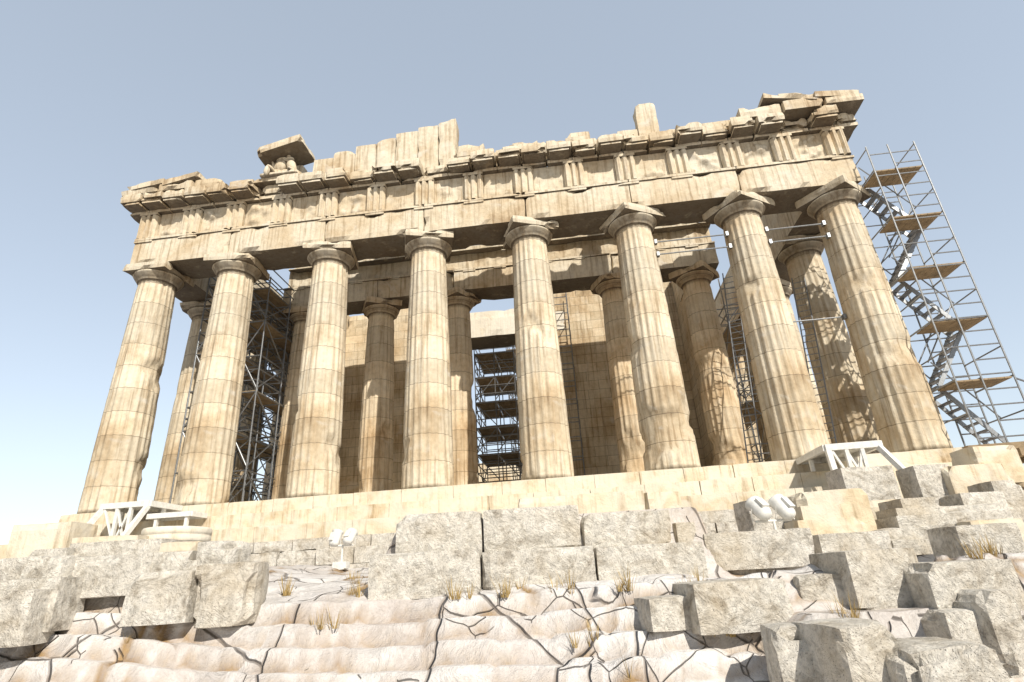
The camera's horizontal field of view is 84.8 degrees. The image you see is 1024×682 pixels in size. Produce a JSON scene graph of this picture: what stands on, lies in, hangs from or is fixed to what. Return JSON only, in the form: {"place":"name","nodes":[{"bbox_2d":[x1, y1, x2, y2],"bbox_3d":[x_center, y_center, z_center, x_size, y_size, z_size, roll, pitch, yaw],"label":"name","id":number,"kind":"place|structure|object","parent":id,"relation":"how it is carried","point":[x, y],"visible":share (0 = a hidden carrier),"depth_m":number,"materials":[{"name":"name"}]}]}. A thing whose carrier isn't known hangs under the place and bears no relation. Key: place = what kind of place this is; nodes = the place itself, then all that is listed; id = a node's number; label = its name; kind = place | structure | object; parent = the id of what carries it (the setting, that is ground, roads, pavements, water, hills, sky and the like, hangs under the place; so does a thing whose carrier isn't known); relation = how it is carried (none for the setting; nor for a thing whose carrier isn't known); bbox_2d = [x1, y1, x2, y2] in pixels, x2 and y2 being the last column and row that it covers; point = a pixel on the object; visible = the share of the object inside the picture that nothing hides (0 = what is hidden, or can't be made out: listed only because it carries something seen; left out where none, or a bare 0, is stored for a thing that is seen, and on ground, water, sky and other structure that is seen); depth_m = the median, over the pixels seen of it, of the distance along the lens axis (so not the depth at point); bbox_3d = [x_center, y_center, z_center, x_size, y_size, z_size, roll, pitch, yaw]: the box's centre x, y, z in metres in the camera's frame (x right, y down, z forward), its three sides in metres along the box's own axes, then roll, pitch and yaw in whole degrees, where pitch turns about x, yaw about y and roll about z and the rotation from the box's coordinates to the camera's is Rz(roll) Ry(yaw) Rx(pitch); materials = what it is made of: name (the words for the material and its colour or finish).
{"place":"outdoors","nodes":[
{"label":"outdoors","id":0,"kind":"place"},
{"bbox_2d":[0,447,962,558],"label":"temple steps","id":1,"kind":"structure","parent":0,"point":[716,487],"depth_m":18.07,"materials":[{"name":"beige stone"}]},
{"bbox_2d":[77,260,194,513],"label":"column","id":2,"kind":"structure","parent":1,"relation":"on","point":[119,457],"depth_m":22.34,"materials":[{"name":"stone"}]},
{"bbox_2d":[87,500,207,535],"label":"white platform","id":3,"kind":"structure","parent":1,"relation":"on","point":[157,509],"depth_m":18.23,"materials":[{"name":"paint"}]},
{"bbox_2d":[153,299,212,503],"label":"column","id":4,"kind":"structure","parent":1,"relation":"on","point":[193,310],"depth_m":25.76,"materials":[{"name":"stone"}]},
{"bbox_2d":[172,252,269,505],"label":"column","id":5,"kind":"structure","parent":1,"relation":"on","point":[205,472],"depth_m":21.93,"materials":[{"name":"stone"}]},
{"bbox_2d":[169,277,293,502],"bbox_3d":[-12.317,4.308,30.964,2.060,11.580,14.160,-6,-23,5],"label":"scaffolding","id":6,"kind":"object","parent":1,"relation":"on","point":[265,455],"visible":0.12,"depth_m":27.79,"materials":[{"name":"metal"}]},
{"bbox_2d":[230,351,266,502],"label":"flank column","id":7,"kind":"structure","parent":1,"relation":"on","point":[238,496],"depth_m":29.32,"materials":[{"name":"stone"}]},
{"bbox_2d":[229,270,294,501],"bbox_3d":[-11.257,2.888,27.383,1.060,11.278,6.160,-6,-23,5],"label":"scaffolding","id":8,"kind":"object","parent":1,"relation":"on","point":[275,301],"visible":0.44,"depth_m":26.24,"materials":[{"name":"metal"}]},
{"bbox_2d":[261,365,280,499],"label":"flank column","id":9,"kind":"structure","parent":1,"relation":"on","point":[267,467],"depth_m":33.23,"materials":[{"name":"stone"}]},
{"bbox_2d":[271,306,307,498],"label":"porch column","id":10,"kind":"structure","parent":1,"relation":"on","point":[298,315],"depth_m":26.54,"materials":[{"name":"stone"}]},
{"bbox_2d":[285,241,358,497],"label":"column","id":11,"kind":"structure","parent":1,"relation":"on","point":[314,463],"depth_m":21.51,"materials":[{"name":"stone"}]},
{"bbox_2d":[130,126,861,278],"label":"temple west entablature","id":12,"kind":"structure","parent":11,"relation":"on","point":[682,193],"depth_m":23.45,"materials":[{"name":"stone"}]},
{"bbox_2d":[120,104,857,223],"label":"cornice","id":13,"kind":"structure","parent":12,"relation":"on","point":[740,129],"depth_m":23.84,"materials":[{"name":"stone"}]},
{"bbox_2d":[121,90,863,196],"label":"pediment remains","id":14,"kind":"object","parent":13,"relation":"on","point":[430,146],"visible":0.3,"depth_m":25.18,"materials":[{"name":"stone"}]},
{"bbox_2d":[260,155,300,178],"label":"statue kekrops pandrosos","id":15,"kind":"object","parent":14,"relation":"attached to","point":[284,165],"visible":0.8,"depth_m":25.11,"materials":[{"name":"stone"}]},
{"bbox_2d":[157,133,826,235],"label":"temple metopes","id":16,"kind":"object","parent":12,"relation":"on","point":[708,158],"visible":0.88,"depth_m":23.93,"materials":[{"name":"stone"}]},
{"bbox_2d":[357,296,401,492],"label":"porch column","id":17,"kind":"structure","parent":1,"relation":"on","point":[375,459],"depth_m":26.23,"materials":[{"name":"stone"}]},
{"bbox_2d":[283,222,718,314],"bbox_3d":[-0.775,-3.050,29.865,21.838,2.477,4.115,-6,-23,5],"label":"inner architrave","id":18,"kind":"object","parent":17,"relation":"on","point":[568,274],"depth_m":27.94,"materials":[{"name":"beige stone"}]},
{"bbox_2d":[288,228,711,287],"bbox_3d":[-0.996,-4.113,28.549,21.740,1.012,0.070,-6,-23,5],"label":"inner frieze","id":19,"kind":"object","parent":18,"relation":"on","point":[495,258],"visible":0.56,"depth_m":28.55,"materials":[{"name":"beige stone"}]},
{"bbox_2d":[401,229,453,488],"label":"column","id":20,"kind":"structure","parent":1,"relation":"on","point":[428,447],"depth_m":21.09,"materials":[{"name":"stone"}]},
{"bbox_2d":[447,286,481,484],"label":"porch column","id":21,"kind":"structure","parent":1,"relation":"on","point":[462,303],"depth_m":25.93,"materials":[{"name":"stone"}]},
{"bbox_2d":[474,346,522,482],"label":"scaffolding","id":22,"kind":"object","parent":1,"relation":"on","point":[493,362],"depth_m":34.04,"materials":[{"name":"metal"}]},
{"bbox_2d":[506,348,519,478],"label":"scaffolding","id":23,"kind":"object","parent":1,"relation":"on","point":[512,395],"visible":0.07,"depth_m":40.47,"materials":[{"name":"metal"}]},
{"bbox_2d":[501,215,573,479],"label":"column","id":24,"kind":"structure","parent":1,"relation":"on","point":[545,445],"depth_m":20.71,"materials":[{"name":"stone"}]},
{"bbox_2d":[590,272,644,472],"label":"porch column","id":25,"kind":"structure","parent":1,"relation":"on","point":[606,287],"depth_m":25.30,"materials":[{"name":"stone"}]},
{"bbox_2d":[599,202,700,470],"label":"column","id":26,"kind":"structure","parent":1,"relation":"on","point":[666,430],"depth_m":20.36,"materials":[{"name":"stone"}]},
{"bbox_2d":[668,260,753,465],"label":"porch column","id":27,"kind":"structure","parent":1,"relation":"on","point":[721,406],"depth_m":24.93,"materials":[{"name":"stone"}]},
{"bbox_2d":[714,278,770,462],"bbox_3d":[12.147,3.022,30.152,1.760,10.600,7.660,-6,-23,5],"label":"pteroma scaffold","id":28,"kind":"object","parent":1,"relation":"on","point":[728,344],"visible":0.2,"depth_m":28.72,"materials":[{"name":"metal"}]},
{"bbox_2d":[722,273,762,462],"bbox_3d":[9.486,0.885,23.203,0.526,9.411,2.307,-23,-30,38],"label":"ladder","id":29,"kind":"object","parent":1,"relation":"on","point":[740,402],"visible":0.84,"depth_m":22.77,"materials":[{"name":"metal"}]},
{"bbox_2d":[730,350,764,461],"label":"flank column","id":30,"kind":"structure","parent":1,"relation":"on","point":[749,432],"depth_m":35.75,"materials":[{"name":"stone"}]},
{"bbox_2d":[732,318,771,461],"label":"flank column","id":31,"kind":"structure","parent":1,"relation":"on","point":[765,447],"depth_m":31.46,"materials":[{"name":"stone"}]},
{"bbox_2d":[702,190,829,460],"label":"column","id":32,"kind":"structure","parent":1,"relation":"on","point":[792,420],"depth_m":20.05,"materials":[{"name":"stone"}]},
{"bbox_2d":[654,220,846,321],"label":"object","id":33,"kind":"structure","parent":32,"relation":"attached to","point":[770,242],"depth_m":21.92,"materials":[{"name":"metal"}]},
{"bbox_2d":[780,278,831,443],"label":"column","id":34,"kind":"structure","parent":1,"relation":"on","point":[787,289],"depth_m":28.16,"materials":[{"name":"stone"}]},
{"bbox_2d":[791,278,836,442],"bbox_3d":[12.217,0.929,22.669,2.030,8.610,0.481,14,-28,-35],"label":"scaffolding","id":35,"kind":"object","parent":1,"relation":"on","point":[823,379],"visible":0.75,"depth_m":23.01,"materials":[{"name":"metal"}]},
{"bbox_2d":[774,233,879,453],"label":"column","id":36,"kind":"structure","parent":1,"relation":"on","point":[850,407],"depth_m":23.39,"materials":[{"name":"stone"}]},
{"bbox_2d":[796,440,905,471],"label":"white platform","id":37,"kind":"structure","parent":1,"relation":"on","point":[849,453],"depth_m":15.78,"materials":[{"name":"paint"}]},
{"bbox_2d":[795,175,952,451],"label":"column","id":38,"kind":"structure","parent":1,"relation":"on","point":[904,409],"depth_m":19.71,"materials":[{"name":"stone"}]},
{"bbox_2d":[0,490,1023,681],"bbox_3d":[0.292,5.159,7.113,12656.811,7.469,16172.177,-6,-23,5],"label":"ground rock","id":39,"kind":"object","parent":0,"point":[482,635],"visible":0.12,"depth_m":7.27,"materials":[{"name":"beige stone"}]},
{"bbox_2d":[328,528,357,569],"bbox_3d":[-4.392,5.349,14.429,0.703,1.016,0.574,-6,-23,5],"label":"floodlight pair","id":40,"kind":"object","parent":39,"relation":"on","point":[335,536],"visible":1,"depth_m":14.46,"materials":[{"name":"white paint"}]},
{"bbox_2d":[0,491,1023,681],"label":"stone blocks","id":41,"kind":"object","parent":39,"relation":"on","point":[45,594],"visible":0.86,"depth_m":7.84,"materials":[{"name":"grey stone"}]},
{"bbox_2d":[141,526,211,541],"bbox_3d":[-5.736,3.344,9.584,1.057,0.250,1.049,-6,-23,5],"label":"column drum","id":42,"kind":"object","parent":41,"relation":"on","point":[193,533],"depth_m":9.21,"materials":[{"name":"stone"}]},
{"bbox_2d":[745,494,795,529],"bbox_3d":[4.355,2.996,9.300,0.740,0.889,0.578,-6,-23,5],"label":"floodlight pair","id":43,"kind":"object","parent":41,"relation":"on","point":[782,506],"visible":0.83,"depth_m":9.34,"materials":[{"name":"white paint"}]},
{"bbox_2d":[4,445,1023,557],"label":"stone blocks","id":44,"kind":"structure","parent":39,"relation":"on","point":[851,510],"depth_m":10.89,"materials":[{"name":"beige stone"}]},
{"bbox_2d":[339,281,713,493],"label":"temple cella walls","id":45,"kind":"structure","parent":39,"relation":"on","point":[594,392],"depth_m":30.91,"materials":[{"name":"beige stone"}]},
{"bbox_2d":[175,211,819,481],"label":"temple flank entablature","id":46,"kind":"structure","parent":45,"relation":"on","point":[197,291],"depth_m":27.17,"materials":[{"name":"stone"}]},
{"bbox_2d":[348,282,670,328],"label":"wall","id":47,"kind":"structure","parent":45,"relation":"on","point":[360,321],"depth_m":33.82,"materials":[{"name":"beige stone"}]},
{"bbox_2d":[470,309,564,349],"bbox_3d":[-0.229,-0.826,33.620,6.805,1.755,1.906,-6,-23,5],"label":"temple door lintel","id":48,"kind":"structure","parent":45,"relation":"on","point":[492,329],"depth_m":32.84,"materials":[{"name":"beige stone"}]},
{"bbox_2d":[124,532,1002,677],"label":"dry grass tufts","id":49,"kind":"object","parent":39,"relation":"on","point":[287,592],"visible":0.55,"depth_m":7.54,"materials":[{"name":"beige plant"}]},
{"bbox_2d":[250,498,902,567],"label":"stone blocks","id":50,"kind":"structure","parent":39,"relation":"on","point":[321,551],"depth_m":16.40,"materials":[{"name":"grey stone"}]},
{"bbox_2d":[634,464,1023,681],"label":"stone blocks","id":51,"kind":"object","parent":39,"relation":"on","point":[788,653],"visible":0.49,"depth_m":8.06,"materials":[{"name":"grey stone"}]},
{"bbox_2d":[0,0,1023,544],"label":"sky","id":52,"kind":"structure","parent":0,"point":[99,99],"materials":[{"name":"blue"}]},
{"bbox_2d":[554,293,584,474],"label":"scaffold tower","id":53,"kind":"structure","parent":0,"point":[574,380],"depth_m":30.05,"materials":[{"name":"metal"}]},
{"bbox_2d":[855,141,1023,463],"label":"scaffold stair tower","id":54,"kind":"structure","parent":0,"point":[917,225],"depth_m":19.83,"materials":[{"name":"metal"}]}
]}

